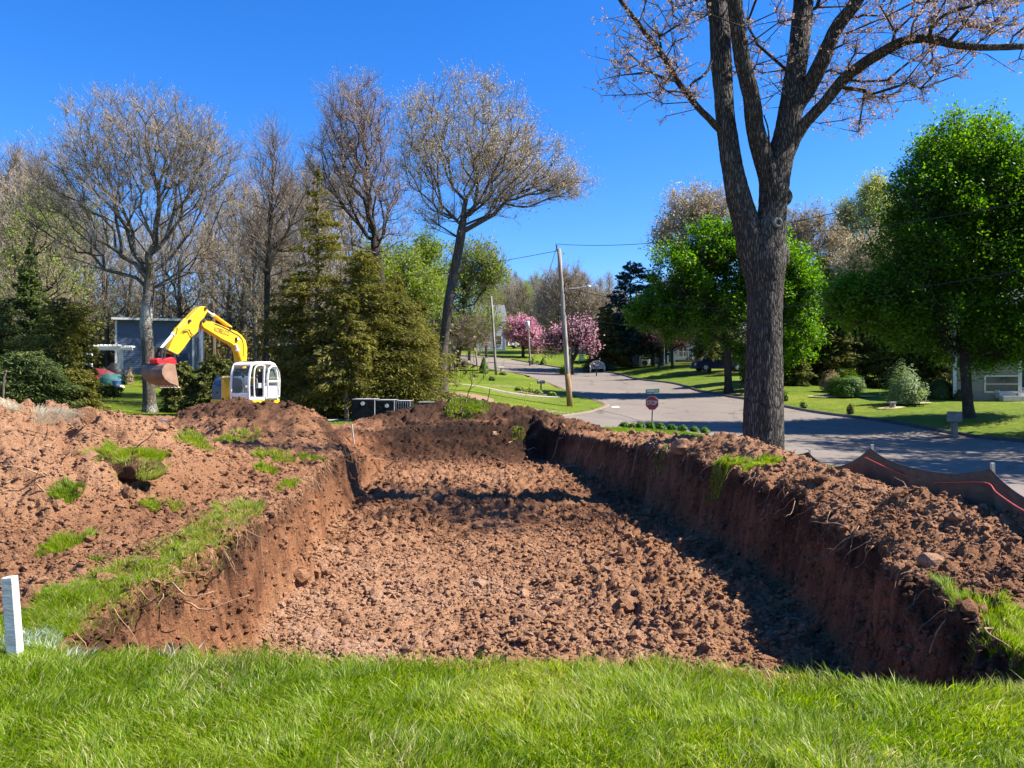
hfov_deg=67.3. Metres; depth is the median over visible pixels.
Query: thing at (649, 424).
border plant
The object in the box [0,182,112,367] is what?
forest tree
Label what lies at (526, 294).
forest tree
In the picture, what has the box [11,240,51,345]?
spruce tree
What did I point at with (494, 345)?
utility pole
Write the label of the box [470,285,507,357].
forest tree
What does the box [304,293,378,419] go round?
cedar tree
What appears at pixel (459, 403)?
grass tuft
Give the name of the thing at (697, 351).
spruce tree
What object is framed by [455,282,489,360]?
forest tree
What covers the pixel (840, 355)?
hemlock tree
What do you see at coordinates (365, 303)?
cedar tree
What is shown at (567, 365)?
utility pole
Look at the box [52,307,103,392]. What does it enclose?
juniper tree
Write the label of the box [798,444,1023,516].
silt fence
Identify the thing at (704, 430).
border plant
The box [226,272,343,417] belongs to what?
cedar tree
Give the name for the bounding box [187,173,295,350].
forest tree
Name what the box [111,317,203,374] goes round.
house
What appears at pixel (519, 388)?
hosta
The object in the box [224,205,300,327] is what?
forest tree
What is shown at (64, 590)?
grass tuft
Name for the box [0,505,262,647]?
sod strip
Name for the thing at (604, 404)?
road verge
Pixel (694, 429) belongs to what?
border plant
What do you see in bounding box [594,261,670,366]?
pine tree
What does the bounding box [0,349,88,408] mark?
bush
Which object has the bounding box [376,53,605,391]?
oak tree
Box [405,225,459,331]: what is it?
young tree
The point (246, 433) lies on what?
grass tuft
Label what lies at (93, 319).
forest tree
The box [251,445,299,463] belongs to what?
grass tuft
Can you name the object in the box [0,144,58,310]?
forest tree
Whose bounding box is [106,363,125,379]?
grill cover
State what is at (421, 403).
leaching chamber
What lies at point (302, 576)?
stone
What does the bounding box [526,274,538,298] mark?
forest tree
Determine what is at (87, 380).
juniper tree
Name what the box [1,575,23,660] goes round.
stake
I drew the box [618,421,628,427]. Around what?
border plant
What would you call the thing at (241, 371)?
hemlock shrub
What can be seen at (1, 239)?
forest tree
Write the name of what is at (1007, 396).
entrance steps
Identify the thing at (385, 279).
overhead wire
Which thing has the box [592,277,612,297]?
forest tree
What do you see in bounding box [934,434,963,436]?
mulch bed
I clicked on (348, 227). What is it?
forest tree
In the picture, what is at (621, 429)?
turf
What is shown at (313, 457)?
grass tuft
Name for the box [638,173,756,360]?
oak tree
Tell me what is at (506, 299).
forest tree
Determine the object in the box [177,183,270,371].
forest tree
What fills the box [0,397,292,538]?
dirt heap
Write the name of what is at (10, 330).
spruce tree
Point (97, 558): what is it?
grass tuft
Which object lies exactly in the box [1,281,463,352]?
undergrowth
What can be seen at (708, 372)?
mulch bed
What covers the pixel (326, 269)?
forest tree
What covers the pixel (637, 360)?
house
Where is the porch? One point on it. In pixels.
(683, 360)
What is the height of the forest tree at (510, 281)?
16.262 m
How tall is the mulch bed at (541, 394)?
0.378 m
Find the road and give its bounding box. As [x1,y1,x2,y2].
[450,354,1023,495]
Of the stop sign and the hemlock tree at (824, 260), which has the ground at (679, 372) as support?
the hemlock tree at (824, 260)
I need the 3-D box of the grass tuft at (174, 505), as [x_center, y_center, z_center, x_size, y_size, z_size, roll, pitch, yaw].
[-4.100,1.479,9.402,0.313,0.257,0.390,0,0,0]
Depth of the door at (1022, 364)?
46.33 m
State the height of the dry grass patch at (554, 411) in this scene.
0.431 m
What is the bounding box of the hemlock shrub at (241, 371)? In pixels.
[224,358,257,376]
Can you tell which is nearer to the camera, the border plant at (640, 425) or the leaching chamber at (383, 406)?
the border plant at (640, 425)
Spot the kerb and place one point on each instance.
(900, 423)
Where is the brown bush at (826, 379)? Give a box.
[819,370,839,391]
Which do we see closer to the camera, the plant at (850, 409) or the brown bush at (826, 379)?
the plant at (850, 409)
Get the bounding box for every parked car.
[508,338,518,347]
[690,352,740,370]
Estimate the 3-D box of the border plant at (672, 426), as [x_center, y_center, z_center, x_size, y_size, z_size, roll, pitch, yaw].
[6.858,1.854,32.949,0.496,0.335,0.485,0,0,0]
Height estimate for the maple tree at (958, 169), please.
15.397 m
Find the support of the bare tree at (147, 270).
on the lawn at (1000, 421)
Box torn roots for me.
[5,408,1010,654]
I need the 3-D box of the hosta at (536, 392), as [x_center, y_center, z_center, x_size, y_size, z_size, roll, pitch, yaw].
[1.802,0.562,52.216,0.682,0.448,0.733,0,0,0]
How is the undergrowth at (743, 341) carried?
on the ground at (679, 372)
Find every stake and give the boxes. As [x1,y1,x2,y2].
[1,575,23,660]
[351,424,354,443]
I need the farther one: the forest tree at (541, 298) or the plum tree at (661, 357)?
the forest tree at (541, 298)
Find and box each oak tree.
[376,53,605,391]
[581,0,1023,450]
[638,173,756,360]
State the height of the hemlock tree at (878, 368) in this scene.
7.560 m
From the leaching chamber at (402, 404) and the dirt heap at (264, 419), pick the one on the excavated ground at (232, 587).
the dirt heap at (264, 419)
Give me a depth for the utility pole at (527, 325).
94.89 m
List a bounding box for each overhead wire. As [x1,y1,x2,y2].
[122,251,554,296]
[530,250,555,317]
[560,212,835,245]
[565,287,895,307]
[568,313,810,329]
[784,269,1023,294]
[787,201,1023,232]
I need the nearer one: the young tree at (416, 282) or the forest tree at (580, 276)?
the young tree at (416, 282)
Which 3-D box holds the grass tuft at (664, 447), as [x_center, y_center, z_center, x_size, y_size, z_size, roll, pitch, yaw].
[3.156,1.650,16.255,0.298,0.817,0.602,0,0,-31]
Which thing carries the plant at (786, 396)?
on the ground at (679, 372)
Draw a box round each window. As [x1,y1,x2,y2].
[495,335,501,344]
[677,347,686,356]
[984,375,1019,392]
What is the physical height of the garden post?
0.360 m
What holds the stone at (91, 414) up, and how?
on the dirt heap at (8, 442)
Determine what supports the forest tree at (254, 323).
on the ground at (679, 372)
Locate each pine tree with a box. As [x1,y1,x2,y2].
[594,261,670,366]
[619,273,670,365]
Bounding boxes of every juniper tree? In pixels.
[0,297,128,403]
[45,369,116,410]
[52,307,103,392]
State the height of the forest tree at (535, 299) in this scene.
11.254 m
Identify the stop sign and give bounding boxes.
[646,389,658,421]
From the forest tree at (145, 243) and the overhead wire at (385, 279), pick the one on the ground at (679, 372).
the forest tree at (145, 243)
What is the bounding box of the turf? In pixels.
[123,408,839,465]
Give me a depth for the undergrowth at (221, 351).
80.03 m
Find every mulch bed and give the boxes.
[438,392,493,401]
[518,391,565,396]
[691,371,732,373]
[810,394,869,396]
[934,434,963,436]
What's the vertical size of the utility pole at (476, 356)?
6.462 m
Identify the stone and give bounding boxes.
[76,406,100,424]
[293,568,311,584]
[612,594,638,613]
[670,438,693,454]
[814,474,829,484]
[916,552,943,567]
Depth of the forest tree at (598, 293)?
141.08 m
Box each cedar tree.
[208,167,386,416]
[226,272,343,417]
[285,250,441,418]
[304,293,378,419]
[335,273,469,417]
[385,299,445,401]
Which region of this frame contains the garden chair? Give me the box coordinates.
[578,355,585,363]
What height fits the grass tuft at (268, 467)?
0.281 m
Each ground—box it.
[0,415,1023,700]
[94,345,1023,412]
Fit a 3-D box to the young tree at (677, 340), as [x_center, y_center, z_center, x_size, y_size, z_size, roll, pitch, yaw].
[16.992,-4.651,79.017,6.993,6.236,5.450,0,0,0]
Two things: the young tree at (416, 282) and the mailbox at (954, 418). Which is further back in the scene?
the young tree at (416, 282)
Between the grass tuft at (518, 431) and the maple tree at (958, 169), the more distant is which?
the maple tree at (958, 169)
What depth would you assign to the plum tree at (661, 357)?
83.66 m
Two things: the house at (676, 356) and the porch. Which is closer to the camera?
the porch
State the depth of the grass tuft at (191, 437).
12.62 m
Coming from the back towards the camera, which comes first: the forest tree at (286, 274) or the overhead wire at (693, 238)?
the forest tree at (286, 274)
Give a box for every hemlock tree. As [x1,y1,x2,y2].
[783,317,817,386]
[802,268,831,380]
[808,279,875,385]
[812,255,844,370]
[839,271,879,385]
[858,327,917,388]
[878,305,942,384]
[912,302,951,389]
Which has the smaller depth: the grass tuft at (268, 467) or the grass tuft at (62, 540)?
the grass tuft at (62, 540)
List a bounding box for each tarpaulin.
[94,368,114,377]
[99,373,126,384]
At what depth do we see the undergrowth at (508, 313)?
127.72 m
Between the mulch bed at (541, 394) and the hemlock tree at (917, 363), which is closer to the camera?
the mulch bed at (541, 394)
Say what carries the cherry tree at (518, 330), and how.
on the ground at (679, 372)
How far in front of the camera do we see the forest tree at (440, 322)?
89.81 m
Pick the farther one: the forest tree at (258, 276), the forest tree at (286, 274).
the forest tree at (258, 276)
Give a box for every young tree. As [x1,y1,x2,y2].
[339,234,408,312]
[380,235,458,330]
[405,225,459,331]
[643,329,695,367]
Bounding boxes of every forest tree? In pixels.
[0,136,89,349]
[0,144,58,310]
[0,145,105,307]
[0,164,45,303]
[0,169,94,335]
[0,181,49,292]
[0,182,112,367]
[21,186,122,320]
[22,167,100,319]
[61,200,132,340]
[76,208,140,368]
[105,219,155,317]
[108,217,168,317]
[130,208,193,317]
[132,199,217,318]
[172,191,251,355]
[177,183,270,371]
[182,220,227,338]
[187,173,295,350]
[218,181,286,371]
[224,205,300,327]
[229,164,344,314]
[237,212,303,317]
[245,229,312,342]
[256,144,359,341]
[261,185,361,317]
[293,162,368,318]
[299,174,397,308]
[428,270,468,349]
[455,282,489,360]
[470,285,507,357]
[476,284,505,304]
[494,288,510,316]
[496,267,521,307]
[498,280,516,313]
[502,288,515,314]
[505,278,528,315]
[506,281,534,314]
[508,271,521,310]
[511,280,535,317]
[515,279,538,315]
[525,283,549,321]
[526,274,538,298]
[529,270,542,293]
[532,283,547,317]
[564,268,600,292]
[572,270,605,312]
[589,286,605,310]
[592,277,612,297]
[600,271,617,295]
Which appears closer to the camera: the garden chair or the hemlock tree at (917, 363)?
the hemlock tree at (917, 363)
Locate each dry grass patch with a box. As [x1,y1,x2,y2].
[490,389,561,400]
[535,408,572,413]
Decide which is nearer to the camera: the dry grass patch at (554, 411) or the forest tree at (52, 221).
the dry grass patch at (554, 411)
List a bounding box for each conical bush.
[479,357,488,372]
[540,358,546,364]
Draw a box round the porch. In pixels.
[675,344,694,361]
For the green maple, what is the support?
on the ground at (679, 372)
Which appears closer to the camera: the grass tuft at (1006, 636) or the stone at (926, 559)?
the grass tuft at (1006, 636)
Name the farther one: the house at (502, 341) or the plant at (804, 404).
the house at (502, 341)
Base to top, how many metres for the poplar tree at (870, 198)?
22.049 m
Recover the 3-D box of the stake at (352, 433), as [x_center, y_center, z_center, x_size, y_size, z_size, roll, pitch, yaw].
[-4.917,1.602,23.775,0.126,0.729,0.045,0,0,0]
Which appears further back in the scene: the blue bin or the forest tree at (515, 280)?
the forest tree at (515, 280)
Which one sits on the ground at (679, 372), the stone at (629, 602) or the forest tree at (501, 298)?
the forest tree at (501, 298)
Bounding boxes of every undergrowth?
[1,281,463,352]
[2,323,498,379]
[462,310,624,346]
[728,322,951,363]
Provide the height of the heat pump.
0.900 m
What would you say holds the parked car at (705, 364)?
on the ground at (679, 372)
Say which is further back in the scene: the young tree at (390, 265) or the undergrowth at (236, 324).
the undergrowth at (236, 324)
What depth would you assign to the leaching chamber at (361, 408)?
33.20 m
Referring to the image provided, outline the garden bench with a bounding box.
[589,360,604,372]
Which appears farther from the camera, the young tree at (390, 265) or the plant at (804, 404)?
the young tree at (390, 265)
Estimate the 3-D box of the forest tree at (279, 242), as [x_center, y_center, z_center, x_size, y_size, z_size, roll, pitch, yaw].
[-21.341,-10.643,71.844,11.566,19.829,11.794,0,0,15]
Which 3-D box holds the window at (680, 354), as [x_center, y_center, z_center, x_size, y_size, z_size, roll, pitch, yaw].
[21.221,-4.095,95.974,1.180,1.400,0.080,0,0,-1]
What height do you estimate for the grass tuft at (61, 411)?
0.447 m
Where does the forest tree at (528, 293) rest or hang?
on the ground at (679, 372)
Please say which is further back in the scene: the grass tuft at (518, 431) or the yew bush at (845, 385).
the yew bush at (845, 385)
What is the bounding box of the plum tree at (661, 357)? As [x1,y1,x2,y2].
[631,325,689,365]
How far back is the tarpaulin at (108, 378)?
59.63 m
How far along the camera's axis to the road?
36.06 m
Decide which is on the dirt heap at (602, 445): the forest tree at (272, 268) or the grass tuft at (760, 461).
the grass tuft at (760, 461)
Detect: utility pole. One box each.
[473,311,477,366]
[490,296,497,374]
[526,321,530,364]
[556,245,590,406]
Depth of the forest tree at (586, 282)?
130.97 m
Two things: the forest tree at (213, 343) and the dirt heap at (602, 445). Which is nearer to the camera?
the dirt heap at (602, 445)
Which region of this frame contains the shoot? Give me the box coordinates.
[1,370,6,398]
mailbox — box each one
[537,380,544,390]
[947,411,961,437]
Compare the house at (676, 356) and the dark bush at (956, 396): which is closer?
the dark bush at (956, 396)
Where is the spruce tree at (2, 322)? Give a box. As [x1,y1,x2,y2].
[0,296,15,353]
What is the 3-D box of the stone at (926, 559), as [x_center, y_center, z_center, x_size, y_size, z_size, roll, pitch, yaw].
[3.552,1.518,6.510,0.208,0.174,0.177,0,0,0]
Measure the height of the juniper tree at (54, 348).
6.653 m
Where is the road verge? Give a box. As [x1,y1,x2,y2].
[530,376,835,465]
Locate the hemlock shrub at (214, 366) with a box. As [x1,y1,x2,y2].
[179,354,232,408]
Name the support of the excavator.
on the excavated ground at (232, 587)
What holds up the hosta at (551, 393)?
on the mulch bed at (541, 394)
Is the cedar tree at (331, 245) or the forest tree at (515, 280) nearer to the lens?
the cedar tree at (331, 245)
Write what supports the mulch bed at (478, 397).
on the ground at (679, 372)
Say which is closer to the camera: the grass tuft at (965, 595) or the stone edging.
the grass tuft at (965, 595)
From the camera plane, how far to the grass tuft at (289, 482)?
11.54 m
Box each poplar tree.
[818,189,874,275]
[849,167,895,343]
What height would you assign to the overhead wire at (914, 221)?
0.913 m
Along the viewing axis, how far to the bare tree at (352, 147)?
49.54 m
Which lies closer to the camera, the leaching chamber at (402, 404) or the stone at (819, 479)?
the stone at (819, 479)
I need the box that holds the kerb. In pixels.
[511,359,1023,442]
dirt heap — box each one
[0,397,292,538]
[162,397,362,455]
[345,398,606,451]
[558,428,1023,573]
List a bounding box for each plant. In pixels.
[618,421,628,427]
[636,421,644,427]
[645,421,654,428]
[655,423,665,429]
[667,423,677,429]
[677,425,687,431]
[690,426,698,432]
[700,427,710,432]
[784,389,788,400]
[799,400,807,407]
[846,402,854,413]
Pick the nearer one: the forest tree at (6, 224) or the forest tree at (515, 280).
the forest tree at (6, 224)
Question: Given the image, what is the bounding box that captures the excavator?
[141,306,280,402]
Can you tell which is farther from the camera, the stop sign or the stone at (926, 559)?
the stop sign
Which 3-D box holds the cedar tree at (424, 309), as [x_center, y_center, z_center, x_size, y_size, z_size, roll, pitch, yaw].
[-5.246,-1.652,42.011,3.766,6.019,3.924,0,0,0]
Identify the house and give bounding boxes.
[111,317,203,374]
[475,305,506,350]
[633,350,668,365]
[669,340,695,361]
[951,277,1022,400]
[1022,288,1023,386]
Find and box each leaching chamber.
[328,419,344,421]
[351,398,379,421]
[376,399,398,414]
[396,400,413,409]
[417,402,432,404]
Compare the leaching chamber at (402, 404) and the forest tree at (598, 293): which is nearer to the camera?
the leaching chamber at (402, 404)
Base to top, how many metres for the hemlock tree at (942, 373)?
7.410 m
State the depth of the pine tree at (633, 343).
84.79 m
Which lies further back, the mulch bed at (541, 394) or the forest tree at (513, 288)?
the forest tree at (513, 288)
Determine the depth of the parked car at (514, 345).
118.92 m
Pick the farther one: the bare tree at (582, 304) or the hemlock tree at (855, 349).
the bare tree at (582, 304)
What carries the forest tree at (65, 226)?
on the ground at (679, 372)
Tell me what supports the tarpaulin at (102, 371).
on the ground at (679, 372)
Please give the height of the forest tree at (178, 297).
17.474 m
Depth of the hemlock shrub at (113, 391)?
49.61 m
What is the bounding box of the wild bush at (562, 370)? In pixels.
[557,365,564,373]
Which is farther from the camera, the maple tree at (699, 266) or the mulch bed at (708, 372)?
the mulch bed at (708, 372)
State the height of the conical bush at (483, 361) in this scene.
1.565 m
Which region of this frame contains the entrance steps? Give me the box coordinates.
[993,387,1023,400]
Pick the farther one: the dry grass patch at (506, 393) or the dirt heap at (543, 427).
the dry grass patch at (506, 393)
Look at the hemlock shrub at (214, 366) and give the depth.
40.54 m
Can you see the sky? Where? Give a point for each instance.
(239, 57)
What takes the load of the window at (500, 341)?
in the house at (502, 341)
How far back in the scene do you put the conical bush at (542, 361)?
95.83 m
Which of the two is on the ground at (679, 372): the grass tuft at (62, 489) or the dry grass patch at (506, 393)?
the dry grass patch at (506, 393)
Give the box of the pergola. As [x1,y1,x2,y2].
[84,344,134,369]
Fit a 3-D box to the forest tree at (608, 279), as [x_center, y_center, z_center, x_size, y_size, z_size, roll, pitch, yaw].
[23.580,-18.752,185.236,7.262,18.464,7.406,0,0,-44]
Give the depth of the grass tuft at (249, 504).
9.24 m
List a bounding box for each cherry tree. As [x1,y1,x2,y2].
[499,311,544,357]
[531,311,604,374]
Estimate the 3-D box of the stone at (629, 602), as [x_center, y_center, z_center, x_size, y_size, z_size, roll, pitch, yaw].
[1.346,2.610,9.065,0.295,0.268,0.294,0,0,41]
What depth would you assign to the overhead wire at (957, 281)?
32.15 m
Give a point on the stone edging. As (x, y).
(506, 391)
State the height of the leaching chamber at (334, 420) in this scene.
0.549 m
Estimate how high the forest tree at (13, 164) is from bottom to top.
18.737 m
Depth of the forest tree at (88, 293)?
69.97 m
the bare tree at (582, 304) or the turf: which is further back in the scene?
the bare tree at (582, 304)
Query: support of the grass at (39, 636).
on the lawn at (1000, 421)
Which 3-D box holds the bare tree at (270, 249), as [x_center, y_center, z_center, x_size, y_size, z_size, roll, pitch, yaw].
[-14.298,-7.696,45.810,8.013,18.103,6.160,0,0,0]
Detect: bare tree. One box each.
[0,76,254,412]
[209,106,340,361]
[294,61,421,284]
[426,299,504,368]
[524,253,619,353]
[786,195,855,265]
[814,221,911,279]
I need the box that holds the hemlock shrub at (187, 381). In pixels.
[159,361,211,412]
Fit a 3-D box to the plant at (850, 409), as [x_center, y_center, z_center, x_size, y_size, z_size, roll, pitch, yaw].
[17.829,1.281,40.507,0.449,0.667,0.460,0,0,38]
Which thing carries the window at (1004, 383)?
in the house at (1004, 381)
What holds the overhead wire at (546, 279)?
attached to the utility pole at (567, 365)
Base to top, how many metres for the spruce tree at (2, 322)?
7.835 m
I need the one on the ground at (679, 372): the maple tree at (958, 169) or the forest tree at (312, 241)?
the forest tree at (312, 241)
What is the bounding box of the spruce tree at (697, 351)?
[686,320,737,371]
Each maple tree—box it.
[620,206,840,393]
[806,91,1023,417]
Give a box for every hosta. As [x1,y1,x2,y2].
[514,386,523,390]
[534,390,542,394]
[547,391,556,395]
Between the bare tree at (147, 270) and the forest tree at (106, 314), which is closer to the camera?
the bare tree at (147, 270)
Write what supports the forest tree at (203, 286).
on the ground at (679, 372)
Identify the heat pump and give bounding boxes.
[641,359,649,365]
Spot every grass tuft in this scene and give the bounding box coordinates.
[0,398,86,425]
[21,578,100,621]
[33,526,102,556]
[43,476,88,503]
[69,552,109,566]
[137,494,162,511]
[163,498,185,511]
[173,426,217,451]
[209,495,270,517]
[210,425,267,442]
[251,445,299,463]
[253,460,279,474]
[273,476,302,490]
[298,452,326,461]
[444,396,479,419]
[465,399,490,419]
[510,425,524,440]
[652,445,666,476]
[705,454,749,504]
[740,452,784,470]
[925,568,1023,629]
[960,611,1023,684]
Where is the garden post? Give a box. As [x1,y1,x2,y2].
[888,402,896,408]
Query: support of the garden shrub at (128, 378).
on the ground at (679, 372)
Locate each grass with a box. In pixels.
[0,624,202,659]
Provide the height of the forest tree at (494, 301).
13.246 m
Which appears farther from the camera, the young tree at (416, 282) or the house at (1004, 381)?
the young tree at (416, 282)
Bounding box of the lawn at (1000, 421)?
[0,405,1023,767]
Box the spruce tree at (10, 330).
[0,297,30,393]
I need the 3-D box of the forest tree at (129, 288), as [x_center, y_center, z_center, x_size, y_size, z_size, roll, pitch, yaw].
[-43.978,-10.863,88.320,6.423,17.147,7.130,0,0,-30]
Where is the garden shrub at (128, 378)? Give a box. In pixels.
[125,366,133,384]
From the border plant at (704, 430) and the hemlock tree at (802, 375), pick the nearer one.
the border plant at (704, 430)
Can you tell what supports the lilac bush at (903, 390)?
on the mulch bed
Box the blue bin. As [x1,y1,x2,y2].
[112,381,120,385]
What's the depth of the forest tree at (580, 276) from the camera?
150.25 m
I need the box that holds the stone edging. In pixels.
[450,383,556,396]
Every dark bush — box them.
[461,361,467,367]
[738,361,744,380]
[926,379,952,398]
[950,389,973,399]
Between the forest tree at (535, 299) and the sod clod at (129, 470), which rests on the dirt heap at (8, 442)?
the sod clod at (129, 470)
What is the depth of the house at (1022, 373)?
46.33 m
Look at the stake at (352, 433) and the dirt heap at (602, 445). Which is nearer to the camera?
the dirt heap at (602, 445)
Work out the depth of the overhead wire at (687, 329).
41.46 m
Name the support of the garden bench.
on the ground at (679, 372)
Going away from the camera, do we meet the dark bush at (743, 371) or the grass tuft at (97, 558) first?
the grass tuft at (97, 558)
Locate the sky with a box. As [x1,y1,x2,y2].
[0,0,1023,331]
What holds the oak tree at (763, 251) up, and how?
on the lawn at (1000, 421)
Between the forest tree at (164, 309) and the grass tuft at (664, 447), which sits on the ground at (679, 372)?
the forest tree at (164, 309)
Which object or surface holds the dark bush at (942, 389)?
on the ground at (679, 372)
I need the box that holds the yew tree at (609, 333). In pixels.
[579,306,634,370]
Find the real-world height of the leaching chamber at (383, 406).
0.888 m
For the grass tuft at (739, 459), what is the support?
on the excavated ground at (232, 587)
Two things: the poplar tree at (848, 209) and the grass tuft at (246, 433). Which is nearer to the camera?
the grass tuft at (246, 433)
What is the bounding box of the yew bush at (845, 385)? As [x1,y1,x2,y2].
[825,369,865,396]
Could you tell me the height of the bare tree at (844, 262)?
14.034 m
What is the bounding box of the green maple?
[415,229,522,366]
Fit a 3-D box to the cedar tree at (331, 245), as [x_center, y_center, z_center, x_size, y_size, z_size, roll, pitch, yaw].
[-10.090,-4.321,37.408,8.155,12.594,6.230,0,0,-28]
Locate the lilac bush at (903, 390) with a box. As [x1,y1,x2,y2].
[878,358,930,404]
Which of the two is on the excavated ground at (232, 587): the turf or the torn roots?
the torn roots
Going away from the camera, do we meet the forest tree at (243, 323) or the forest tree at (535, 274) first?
the forest tree at (243, 323)
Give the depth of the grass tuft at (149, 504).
9.16 m
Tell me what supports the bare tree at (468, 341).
on the mulch bed
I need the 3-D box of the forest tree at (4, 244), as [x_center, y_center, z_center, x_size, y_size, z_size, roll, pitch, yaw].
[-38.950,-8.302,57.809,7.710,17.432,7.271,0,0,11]
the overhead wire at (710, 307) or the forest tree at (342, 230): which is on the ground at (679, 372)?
the forest tree at (342, 230)
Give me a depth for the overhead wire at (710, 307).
40.16 m
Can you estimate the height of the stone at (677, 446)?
0.338 m
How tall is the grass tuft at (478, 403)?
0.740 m
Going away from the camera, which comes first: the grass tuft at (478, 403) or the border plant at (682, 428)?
the grass tuft at (478, 403)
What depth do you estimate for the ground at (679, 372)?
53.92 m
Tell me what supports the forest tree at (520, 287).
on the ground at (679, 372)
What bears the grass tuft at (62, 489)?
on the dirt heap at (8, 442)
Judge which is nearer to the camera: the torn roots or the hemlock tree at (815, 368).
the torn roots
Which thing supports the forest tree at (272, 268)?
on the ground at (679, 372)
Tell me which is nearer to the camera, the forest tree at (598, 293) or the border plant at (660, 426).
the border plant at (660, 426)
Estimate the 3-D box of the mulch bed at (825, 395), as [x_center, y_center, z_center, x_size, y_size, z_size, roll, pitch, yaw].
[20.834,0.734,48.704,4.276,0.178,1.923,0,0,0]
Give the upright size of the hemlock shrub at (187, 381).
3.285 m
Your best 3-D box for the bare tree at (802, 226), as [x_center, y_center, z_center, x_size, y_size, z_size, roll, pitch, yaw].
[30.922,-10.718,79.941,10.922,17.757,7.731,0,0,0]
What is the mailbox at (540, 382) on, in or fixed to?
on the ground at (679, 372)
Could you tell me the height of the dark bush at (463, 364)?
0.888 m
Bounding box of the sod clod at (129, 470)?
[79,438,177,482]
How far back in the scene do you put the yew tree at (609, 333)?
86.96 m
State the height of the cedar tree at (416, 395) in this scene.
7.445 m
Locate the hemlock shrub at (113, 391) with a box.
[95,384,123,397]
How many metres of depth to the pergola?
66.40 m

